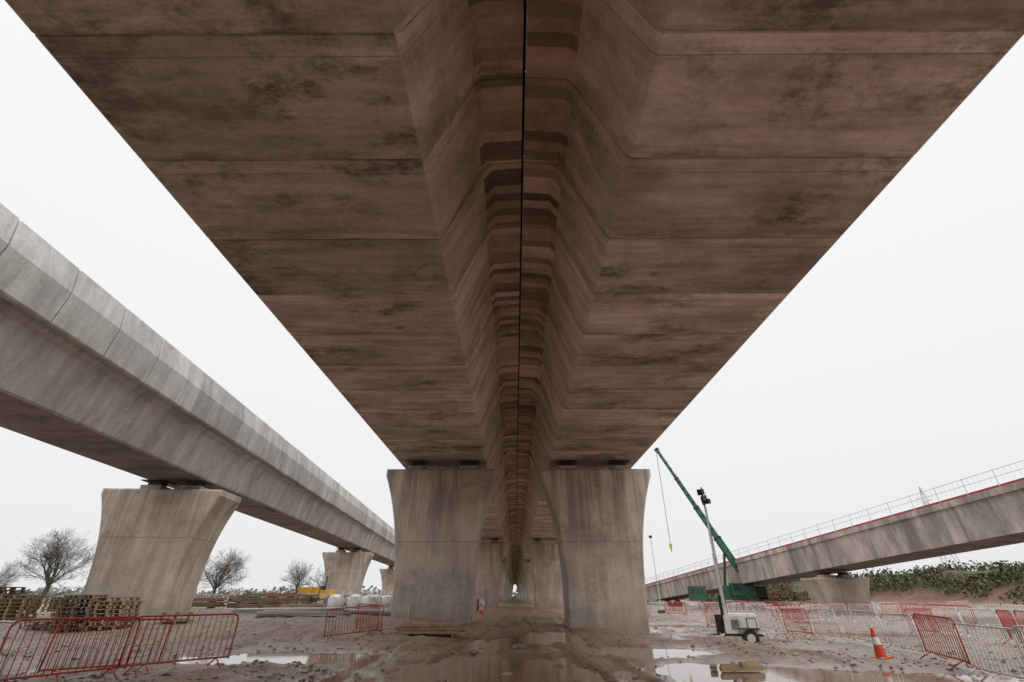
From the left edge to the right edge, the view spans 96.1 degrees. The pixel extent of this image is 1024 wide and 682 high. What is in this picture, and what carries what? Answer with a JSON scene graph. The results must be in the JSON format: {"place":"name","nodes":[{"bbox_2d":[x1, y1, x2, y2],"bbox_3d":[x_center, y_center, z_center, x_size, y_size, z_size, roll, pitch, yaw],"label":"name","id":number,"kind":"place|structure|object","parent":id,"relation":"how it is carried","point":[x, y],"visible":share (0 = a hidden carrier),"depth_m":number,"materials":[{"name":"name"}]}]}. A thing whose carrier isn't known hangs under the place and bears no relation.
{"place":"outdoors","nodes":[
{"label":"outdoors","id":0,"kind":"place"},
{"bbox_2d":[482,599,485,610],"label":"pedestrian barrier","id":1,"kind":"object","parent":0,"point":[483,606],"visible":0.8,"depth_m":45.71,"materials":[{"name":"metal"}]},
{"bbox_2d":[0,568,1023,681],"bbox_3d":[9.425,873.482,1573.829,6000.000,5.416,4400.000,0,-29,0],"label":"ground","id":2,"kind":"structure","parent":0,"point":[517,612],"depth_m":16.81,"materials":[{"name":"soil"}]},
{"bbox_2d":[0,620,24,676],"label":"pedestrian barrier","id":3,"kind":"object","parent":2,"relation":"on","point":[14,645],"visible":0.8,"depth_m":8.91,"materials":[{"name":"metal"}]},
{"bbox_2d":[0,560,26,586],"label":"bare tree","id":4,"kind":"object","parent":2,"relation":"on","point":[4,583],"visible":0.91,"depth_m":106.39,"materials":[{"name":"plant"}]},
{"bbox_2d":[0,587,26,618],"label":"pallet stack","id":5,"kind":"object","parent":2,"relation":"on","point":[11,590],"visible":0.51,"depth_m":21.97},
{"bbox_2d":[0,595,46,620],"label":"pallet stack","id":6,"kind":"object","parent":2,"relation":"on","point":[10,604],"visible":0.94,"depth_m":21.18,"materials":[{"name":"wood"}]},
{"bbox_2d":[12,596,41,612],"bbox_3d":[-27.831,15.041,26.156,1.339,0.895,1.313,18,-34,-29],"label":"pallet stack","id":7,"kind":"object","parent":2,"relation":"on","point":[39,597],"visible":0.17,"depth_m":26.21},
{"bbox_2d":[3,593,81,603],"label":"spoil heap","id":8,"kind":"object","parent":2,"relation":"on","point":[57,596],"visible":0.09,"depth_m":66.83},
{"bbox_2d":[20,620,65,629],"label":"pallet stack","id":9,"kind":"object","parent":2,"relation":"on","point":[33,626],"visible":0.52,"depth_m":19.15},
{"bbox_2d":[5,527,95,597],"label":"bare tree","id":10,"kind":"object","parent":2,"relation":"on","point":[56,553],"visible":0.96,"depth_m":89.70,"materials":[{"name":"brown plant"}]},
{"bbox_2d":[40,597,70,611],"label":"pallet stack","id":11,"kind":"object","parent":2,"relation":"on","point":[53,602],"visible":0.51,"depth_m":31.91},
{"bbox_2d":[0,616,140,681],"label":"pedestrian barrier","id":12,"kind":"object","parent":2,"relation":"on","point":[59,672],"visible":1,"depth_m":8.66,"materials":[{"name":"metal"}]},
{"bbox_2d":[50,612,91,623],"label":"pallet stack","id":13,"kind":"object","parent":2,"relation":"on","point":[52,615],"visible":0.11,"depth_m":20.63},
{"bbox_2d":[47,595,107,632],"bbox_3d":[-18.258,11.466,19.392,1.327,1.345,1.345,10,-31,-17],"label":"pallet stack","id":14,"kind":"object","parent":2,"relation":"on","point":[71,610],"visible":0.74,"depth_m":19.16,"materials":[{"name":"wood"}]},
{"bbox_2d":[37,618,171,680],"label":"pedestrian barrier","id":15,"kind":"object","parent":2,"relation":"on","point":[63,668],"visible":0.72,"depth_m":9.99,"materials":[{"name":"metal"}]},
{"bbox_2d":[84,597,142,629],"bbox_3d":[-16.971,11.631,19.677,1.382,1.195,1.310,4,-29,-7],"label":"pallet stack","id":16,"kind":"object","parent":2,"relation":"on","point":[113,603],"visible":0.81,"depth_m":19.45,"materials":[{"name":"wood"}]},
{"bbox_2d":[159,611,193,623],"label":"pallet stack","id":17,"kind":"object","parent":2,"relation":"on","point":[178,613],"visible":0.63,"depth_m":20.89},
{"bbox_2d":[117,613,238,677],"bbox_3d":[-7.343,6.731,10.282,0.618,1.074,2.290,-17,-33,32],"label":"pedestrian barrier","id":18,"kind":"object","parent":2,"relation":"on","point":[133,665],"visible":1,"depth_m":10.26,"materials":[{"name":"metal"}]},
{"bbox_2d":[4,590,376,599],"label":"hedge row","id":19,"kind":"object","parent":2,"relation":"on","point":[77,592],"visible":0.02,"depth_m":127.75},
{"bbox_2d":[0,203,394,615],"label":"concrete viaduct","id":20,"kind":"object","parent":2,"relation":"on","point":[90,368],"visible":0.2,"depth_m":24.10,"materials":[{"name":"concrete"}]},
{"bbox_2d":[191,598,227,608],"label":"timber stack","id":21,"kind":"object","parent":2,"relation":"on","point":[212,603],"visible":0.41,"depth_m":36.26,"materials":[{"name":"wood"}]},
{"bbox_2d":[197,545,251,597],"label":"bare tree","id":22,"kind":"object","parent":2,"relation":"on","point":[222,571],"visible":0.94,"depth_m":99.55,"materials":[{"name":"brown plant"}]},
{"bbox_2d":[227,608,263,613],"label":"plywood sheet stack","id":23,"kind":"object","parent":2,"relation":"on","point":[245,610],"visible":0.3,"depth_m":25.06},
{"bbox_2d":[224,595,283,608],"bbox_3d":[-21.296,21.777,38.342,4.374,0.985,1.627,5,-30,-10],"label":"timber stack","id":24,"kind":"object","parent":2,"relation":"on","point":[237,599],"visible":0.33,"depth_m":37.51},
{"bbox_2d":[16,585,517,597],"bbox_3d":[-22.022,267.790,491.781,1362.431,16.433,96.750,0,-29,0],"label":"distant treeline","id":25,"kind":"object","parent":2,"relation":"on","point":[51,591],"visible":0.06,"depth_m":483.57,"materials":[{"name":"plant"}]},
{"bbox_2d":[238,594,302,607],"bbox_3d":[-18.279,19.780,34.864,4.364,1.100,1.627,0,-29,0],"label":"timber stack","id":26,"kind":"object","parent":2,"relation":"on","point":[253,599],"visible":0.43,"depth_m":34.35,"materials":[{"name":"wood"}]},
{"bbox_2d":[258,595,320,607],"bbox_3d":[-15.616,18.335,32.220,3.933,0.985,1.523,3,-29,-5],"label":"timber stack","id":27,"kind":"object","parent":2,"relation":"on","point":[268,600],"visible":0.66,"depth_m":31.70,"materials":[{"name":"wood"}]},
{"bbox_2d":[279,560,314,593],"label":"bare tree","id":28,"kind":"object","parent":2,"relation":"on","point":[301,574],"visible":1,"depth_m":116.96,"materials":[{"name":"brown plant"}]},
{"bbox_2d":[254,607,350,616],"bbox_3d":[-11.060,14.502,24.642,4.590,0.350,2.294,7,-30,-12],"label":"plywood sheet stack","id":29,"kind":"object","parent":2,"relation":"on","point":[317,611],"visible":0.88,"depth_m":23.77,"materials":[{"name":"wood"}]},
{"bbox_2d":[280,603,325,607],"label":"timber stack","id":30,"kind":"object","parent":2,"relation":"on","point":[291,605],"visible":0.56,"depth_m":28.58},
{"bbox_2d":[296,593,327,605],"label":"pedestrian barrier","id":31,"kind":"object","parent":2,"relation":"on","point":[316,596],"visible":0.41,"depth_m":34.79,"materials":[{"name":"metal"}]},
{"bbox_2d":[308,565,324,586],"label":"bare tree","id":32,"kind":"object","parent":2,"relation":"on","point":[317,585],"visible":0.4,"depth_m":120.67,"materials":[{"name":"brown plant"}]},
{"bbox_2d":[297,573,337,605],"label":"site dumper","id":33,"kind":"object","parent":2,"relation":"on","point":[311,589],"visible":0.59,"depth_m":47.59,"materials":[{"name":"yellow paint"}]},
{"bbox_2d":[327,591,344,606],"bbox_3d":[-12.016,17.739,31.393,1.074,1.228,1.068,4,-29,-8],"label":"bulk bag","id":34,"kind":"object","parent":2,"relation":"on","point":[336,600],"visible":0.88,"depth_m":31.02,"materials":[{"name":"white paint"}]},
{"bbox_2d":[324,605,378,640],"bbox_3d":[-6.252,11.054,18.069,2.290,1.074,0.618,23,-36,-40],"label":"pedestrian barrier","id":35,"kind":"object","parent":2,"relation":"on","point":[351,621],"visible":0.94,"depth_m":18.05,"materials":[{"name":"metal"}]},
{"bbox_2d":[346,591,363,608],"bbox_3d":[-10.806,17.924,31.751,1.068,1.228,1.037,12,-31,-21],"label":"bulk bag","id":36,"kind":"object","parent":2,"relation":"on","point":[353,600],"visible":0.69,"depth_m":31.35,"materials":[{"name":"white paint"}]},
{"bbox_2d":[352,603,383,635],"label":"pedestrian barrier","id":37,"kind":"object","parent":2,"relation":"on","point":[376,630],"visible":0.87,"depth_m":19.02,"materials":[{"name":"metal"}]},
{"bbox_2d":[345,609,390,614],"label":"plywood sheet stack","id":38,"kind":"object","parent":2,"relation":"on","point":[374,611],"visible":0.2,"depth_m":26.46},
{"bbox_2d":[360,591,378,608],"bbox_3d":[-9.700,17.760,31.385,1.057,1.228,1.065,-19,-34,30],"label":"bulk bag","id":39,"kind":"object","parent":2,"relation":"on","point":[369,599],"visible":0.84,"depth_m":31.08,"materials":[{"name":"fabric"}]},
{"bbox_2d":[370,591,381,608],"bbox_3d":[-10.377,19.681,34.898,1.060,1.229,1.069,7,-30,-12],"label":"bulk bag","id":40,"kind":"object","parent":2,"relation":"on","point":[380,600],"visible":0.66,"depth_m":34.67,"materials":[{"name":"fabric"}]},
{"bbox_2d":[380,592,391,605],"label":"bulk bag","id":41,"kind":"object","parent":2,"relation":"on","point":[385,599],"visible":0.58,"depth_m":42.40,"materials":[{"name":"fabric"}]},
{"bbox_2d":[375,602,409,633],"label":"pedestrian barrier","id":42,"kind":"object","parent":2,"relation":"on","point":[392,615],"visible":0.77,"depth_m":19.54,"materials":[{"name":"metal"}]},
{"bbox_2d":[395,622,466,636],"bbox_3d":[-3.368,12.018,19.190,2.964,0.485,0.916,3,-29,-5],"label":"timber stack","id":43,"kind":"object","parent":2,"relation":"on","point":[409,628],"visible":0.98,"depth_m":18.86,"materials":[{"name":"wood"}]},
{"bbox_2d":[1,621,1023,681],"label":"puddle water","id":44,"kind":"structure","parent":2,"relation":"on","point":[477,668],"depth_m":11.65,"materials":[{"name":"liquid"}]},
{"bbox_2d":[709,660,763,671],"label":"timber offcuts","id":45,"kind":"object","parent":44,"relation":"on","point":[751,665],"visible":1,"depth_m":10.96,"materials":[{"name":"wood"}]},
{"bbox_2d":[5,0,1023,629],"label":"concrete viaduct","id":46,"kind":"object","parent":2,"relation":"on","point":[515,308],"visible":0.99,"depth_m":10.80,"materials":[{"name":"concrete"}]},
{"bbox_2d":[570,628,589,631],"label":"timber offcuts","id":47,"kind":"object","parent":2,"relation":"on","point":[579,629],"visible":0.89,"depth_m":23.37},
{"bbox_2d":[649,600,657,609],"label":"pedestrian barrier","id":48,"kind":"object","parent":2,"relation":"on","point":[653,605],"visible":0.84,"depth_m":55.75,"materials":[{"name":"metal"}]},
{"bbox_2d":[649,535,664,613],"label":"lamp mast","id":49,"kind":"object","parent":2,"relation":"on","point":[661,611],"visible":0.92,"depth_m":48.44,"materials":[{"name":"metal"}]},
{"bbox_2d":[648,602,667,615],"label":"pedestrian barrier","id":50,"kind":"object","parent":2,"relation":"on","point":[658,607],"visible":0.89,"depth_m":39.32,"materials":[{"name":"metal"}]},
{"bbox_2d":[647,599,691,604],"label":"spoil heap","id":51,"kind":"object","parent":2,"relation":"on","point":[672,602],"visible":0.04,"depth_m":100.80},
{"bbox_2d":[664,601,686,615],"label":"pedestrian barrier","id":52,"kind":"object","parent":2,"relation":"on","point":[676,608],"visible":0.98,"depth_m":40.02,"materials":[{"name":"metal"}]},
{"bbox_2d":[673,601,681,612],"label":"pedestrian barrier","id":53,"kind":"object","parent":2,"relation":"on","point":[677,605],"visible":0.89,"depth_m":49.68,"materials":[{"name":"metal"}]},
{"bbox_2d":[683,602,704,615],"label":"pedestrian barrier","id":54,"kind":"object","parent":2,"relation":"on","point":[694,608],"visible":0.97,"depth_m":40.64,"materials":[{"name":"metal"}]},
{"bbox_2d":[692,601,701,613],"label":"pedestrian barrier","id":55,"kind":"object","parent":2,"relation":"on","point":[696,606],"visible":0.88,"depth_m":45.93,"materials":[{"name":"metal"}]},
{"bbox_2d":[701,602,719,616],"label":"pedestrian barrier","id":56,"kind":"object","parent":2,"relation":"on","point":[711,606],"visible":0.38,"depth_m":41.20,"materials":[{"name":"metal"}]},
{"bbox_2d":[704,606,719,626],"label":"pedestrian barrier","id":57,"kind":"object","parent":2,"relation":"on","point":[710,615],"visible":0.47,"depth_m":28.18,"materials":[{"name":"red paint"}]},
{"bbox_2d":[654,447,779,609],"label":"mobile crane","id":58,"kind":"object","parent":2,"relation":"on","point":[747,593],"visible":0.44,"depth_m":61.33,"materials":[{"name":"green paint"}]},
{"bbox_2d":[708,605,728,626],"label":"pedestrian barrier","id":59,"kind":"object","parent":2,"relation":"on","point":[713,612],"visible":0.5,"depth_m":26.83,"materials":[{"name":"metal"}]},
{"bbox_2d":[697,487,769,642],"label":"mobile lighting tower","id":60,"kind":"structure","parent":2,"relation":"on","point":[745,626],"depth_m":18.47,"materials":[{"name":"metal"}]},
{"bbox_2d":[726,603,742,612],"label":"pedestrian barrier","id":61,"kind":"object","parent":2,"relation":"on","point":[735,608],"visible":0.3,"depth_m":30.45,"materials":[{"name":"metal"}]},
{"bbox_2d":[732,602,748,612],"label":"pedestrian barrier","id":62,"kind":"object","parent":2,"relation":"on","point":[741,607],"visible":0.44,"depth_m":39.65,"materials":[{"name":"metal"}]},
{"bbox_2d":[728,606,753,612],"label":"pedestrian barrier","id":63,"kind":"object","parent":2,"relation":"on","point":[739,608],"visible":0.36,"depth_m":24.71,"materials":[{"name":"metal"}]},
{"bbox_2d":[707,582,798,605],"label":"autumn hedge","id":64,"kind":"object","parent":2,"relation":"on","point":[777,595],"visible":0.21,"depth_m":82.68,"materials":[{"name":"green plant"}]},
{"bbox_2d":[748,602,769,617],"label":"pedestrian barrier","id":65,"kind":"object","parent":2,"relation":"on","point":[758,609],"visible":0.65,"depth_m":37.31,"materials":[{"name":"metal"}]},
{"bbox_2d":[745,604,776,622],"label":"pedestrian barrier","id":66,"kind":"object","parent":2,"relation":"on","point":[764,610],"visible":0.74,"depth_m":31.23,"materials":[{"name":"metal"}]},
{"bbox_2d":[753,606,786,634],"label":"pedestrian barrier","id":67,"kind":"object","parent":2,"relation":"on","point":[770,619],"visible":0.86,"depth_m":22.48,"materials":[{"name":"metal"}]},
{"bbox_2d":[762,601,779,613],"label":"pedestrian barrier","id":68,"kind":"object","parent":2,"relation":"on","point":[768,603],"visible":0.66,"depth_m":43.99,"materials":[{"name":"metal"}]},
{"bbox_2d":[769,603,789,619],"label":"pedestrian barrier","id":69,"kind":"object","parent":2,"relation":"on","point":[777,610],"visible":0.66,"depth_m":35.42,"materials":[{"name":"red paint"}]},
{"bbox_2d":[772,604,802,621],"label":"pedestrian barrier","id":70,"kind":"object","parent":2,"relation":"on","point":[789,610],"visible":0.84,"depth_m":31.61,"materials":[{"name":"metal"}]},
{"bbox_2d":[779,602,799,614],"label":"pedestrian barrier","id":71,"kind":"object","parent":2,"relation":"on","point":[792,606],"visible":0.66,"depth_m":41.15,"materials":[{"name":"metal"}]},
{"bbox_2d":[781,609,816,636],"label":"pedestrian barrier","id":72,"kind":"object","parent":2,"relation":"on","point":[807,632],"visible":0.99,"depth_m":20.43,"materials":[{"name":"red paint"}]},
{"bbox_2d":[790,604,819,621],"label":"pedestrian barrier","id":73,"kind":"object","parent":2,"relation":"on","point":[807,612],"visible":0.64,"depth_m":33.13,"materials":[{"name":"metal"}]},
{"bbox_2d":[800,602,822,616],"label":"pedestrian barrier","id":74,"kind":"object","parent":2,"relation":"on","point":[811,605],"visible":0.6,"depth_m":39.34,"materials":[{"name":"metal"}]},
{"bbox_2d":[800,604,830,622],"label":"pedestrian barrier","id":75,"kind":"object","parent":2,"relation":"on","point":[813,613],"visible":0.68,"depth_m":31.98,"materials":[{"name":"metal"}]},
{"bbox_2d":[809,609,847,641],"bbox_3d":[12.490,11.312,18.360,0.618,1.074,2.290,-6,-30,6],"label":"pedestrian barrier","id":76,"kind":"object","parent":2,"relation":"on","point":[817,633],"visible":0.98,"depth_m":18.28,"materials":[{"name":"metal"}]},
{"bbox_2d":[817,604,848,621],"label":"pedestrian barrier","id":77,"kind":"object","parent":2,"relation":"on","point":[831,611],"visible":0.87,"depth_m":31.56,"materials":[{"name":"metal"}]},
{"bbox_2d":[645,460,1023,613],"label":"concrete viaduct","id":78,"kind":"object","parent":2,"relation":"on","point":[989,517],"visible":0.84,"depth_m":42.94,"materials":[{"name":"concrete"}]},
{"bbox_2d":[822,602,846,617],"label":"pedestrian barrier","id":79,"kind":"object","parent":2,"relation":"on","point":[835,610],"visible":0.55,"depth_m":36.95,"materials":[{"name":"metal"}]},
{"bbox_2d":[680,560,1023,604],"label":"bramble bank","id":80,"kind":"structure","parent":2,"relation":"on","point":[1016,570],"depth_m":59.48,"materials":[{"name":"green plant"}]},
{"bbox_2d":[843,602,874,618],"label":"pedestrian barrier","id":81,"kind":"object","parent":2,"relation":"on","point":[858,607],"visible":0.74,"depth_m":35.17,"materials":[{"name":"red paint"}]},
{"bbox_2d":[848,604,883,623],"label":"pedestrian barrier","id":82,"kind":"object","parent":2,"relation":"on","point":[864,613],"visible":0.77,"depth_m":29.48,"materials":[{"name":"metal"}]},
{"bbox_2d":[841,609,892,648],"bbox_3d":[12.330,10.085,16.172,0.618,1.074,2.290,-2,-29,4],"label":"pedestrian barrier","id":83,"kind":"object","parent":2,"relation":"on","point":[856,638],"visible":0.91,"depth_m":16.19,"materials":[{"name":"metal"}]},
{"bbox_2d":[870,628,893,658],"bbox_3d":[10.455,8.657,13.190,0.400,0.740,0.400,7,-30,-22],"label":"traffic cone","id":84,"kind":"object","parent":2,"relation":"on","point":[879,650],"visible":0.98,"depth_m":13.08,"materials":[{"name":"orange plastic"}]},
{"bbox_2d":[869,602,904,618],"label":"pedestrian barrier","id":85,"kind":"object","parent":2,"relation":"on","point":[885,609],"visible":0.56,"depth_m":33.69,"materials":[{"name":"metal"}]},
{"bbox_2d":[881,603,924,623],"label":"pedestrian barrier","id":86,"kind":"object","parent":2,"relation":"on","point":[899,608],"visible":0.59,"depth_m":27.61,"materials":[{"name":"metal"}]},
{"bbox_2d":[881,613,932,657],"bbox_3d":[11.798,8.878,13.945,0.618,1.074,2.290,-8,-31,14],"label":"pedestrian barrier","id":87,"kind":"object","parent":2,"relation":"on","point":[906,647],"visible":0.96,"depth_m":13.89,"materials":[{"name":"metal"}]},
{"bbox_2d":[899,601,923,611],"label":"pedestrian barrier","id":88,"kind":"object","parent":2,"relation":"on","point":[912,604],"visible":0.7,"depth_m":51.02,"materials":[{"name":"red paint"}]},
{"bbox_2d":[900,604,939,621],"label":"pedestrian barrier","id":89,"kind":"object","parent":2,"relation":"on","point":[919,611],"visible":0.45,"depth_m":31.74,"materials":[{"name":"metal"}]},
{"bbox_2d":[903,608,942,634],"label":"pedestrian barrier","id":90,"kind":"object","parent":2,"relation":"on","point":[921,619],"visible":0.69,"depth_m":21.23,"materials":[{"name":"red paint"}]},
{"bbox_2d":[923,601,947,611],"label":"pedestrian barrier","id":91,"kind":"object","parent":2,"relation":"on","point":[937,603],"visible":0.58,"depth_m":50.65,"materials":[{"name":"red paint"}]},
{"bbox_2d":[916,487,961,568],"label":"electricity pylon","id":92,"kind":"object","parent":2,"relation":"on","point":[920,489],"visible":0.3,"depth_m":217.79,"materials":[{"name":"metal"}]},
{"bbox_2d":[913,613,978,669],"bbox_3d":[10.938,7.629,11.764,0.618,1.074,2.290,-9,-29,15],"label":"pedestrian barrier","id":93,"kind":"object","parent":2,"relation":"on","point":[946,655],"visible":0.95,"depth_m":11.67,"materials":[{"name":"metal"}]},
{"bbox_2d":[924,604,975,626],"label":"pedestrian barrier","id":94,"kind":"object","parent":2,"relation":"on","point":[948,610],"visible":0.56,"depth_m":25.54,"materials":[{"name":"red paint"}]},
{"bbox_2d":[931,607,974,637],"bbox_3d":[18.388,11.808,19.351,0.618,1.074,2.290,-9,-30,13],"label":"pedestrian barrier","id":95,"kind":"object","parent":2,"relation":"on","point":[949,620],"visible":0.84,"depth_m":19.40,"materials":[{"name":"metal"}]},
{"bbox_2d":[934,605,977,623],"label":"pedestrian barrier","id":96,"kind":"object","parent":2,"relation":"on","point":[955,613],"visible":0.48,"depth_m":29.92,"materials":[{"name":"red paint"}]},
{"bbox_2d":[947,601,971,610],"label":"pedestrian barrier","id":97,"kind":"object","parent":2,"relation":"on","point":[958,604],"visible":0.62,"depth_m":50.25,"materials":[{"name":"metal"}]},
{"bbox_2d":[957,608,1011,642],"bbox_3d":[17.785,10.770,17.449,0.618,1.074,2.290,-6,-30,11],"label":"pedestrian barrier","id":98,"kind":"object","parent":2,"relation":"on","point":[981,623],"visible":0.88,"depth_m":17.41,"materials":[{"name":"metal"}]},
{"bbox_2d":[952,622,1023,678],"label":"pedestrian barrier","id":99,"kind":"object","parent":2,"relation":"on","point":[979,668],"visible":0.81,"depth_m":10.19,"materials":[{"name":"metal"}]},
{"bbox_2d":[963,606,1023,617],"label":"spoil heap","id":100,"kind":"object","parent":2,"relation":"on","point":[1017,608],"visible":0.38,"depth_m":41.07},
{"bbox_2d":[974,605,1023,625],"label":"pedestrian barrier","id":101,"kind":"object","parent":2,"relation":"on","point":[996,608],"visible":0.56,"depth_m":23.77,"materials":[{"name":"metal"}]},
{"bbox_2d":[995,609,1023,647],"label":"pedestrian barrier","id":102,"kind":"object","parent":2,"relation":"on","point":[1001,615],"visible":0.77,"depth_m":15.95,"materials":[{"name":"metal"}]},
{"bbox_2d":[1011,625,1023,658],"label":"pedestrian barrier","id":103,"kind":"object","parent":2,"relation":"on","point":[1015,638],"visible":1,"depth_m":9.49,"materials":[{"name":"metal"}]},
{"bbox_2d":[1013,610,1023,647],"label":"pedestrian barrier","id":104,"kind":"object","parent":2,"relation":"on","point":[1014,612],"visible":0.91,"depth_m":14.99,"materials":[{"name":"metal"}]},
{"bbox_2d":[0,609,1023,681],"bbox_3d":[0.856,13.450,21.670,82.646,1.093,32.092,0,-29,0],"label":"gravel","id":105,"kind":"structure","parent":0,"point":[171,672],"depth_m":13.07,"materials":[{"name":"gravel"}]},
{"bbox_2d":[0,0,1023,596],"label":"sky","id":106,"kind":"structure","parent":0,"point":[893,368],"materials":[{"name":"white"}]}
]}

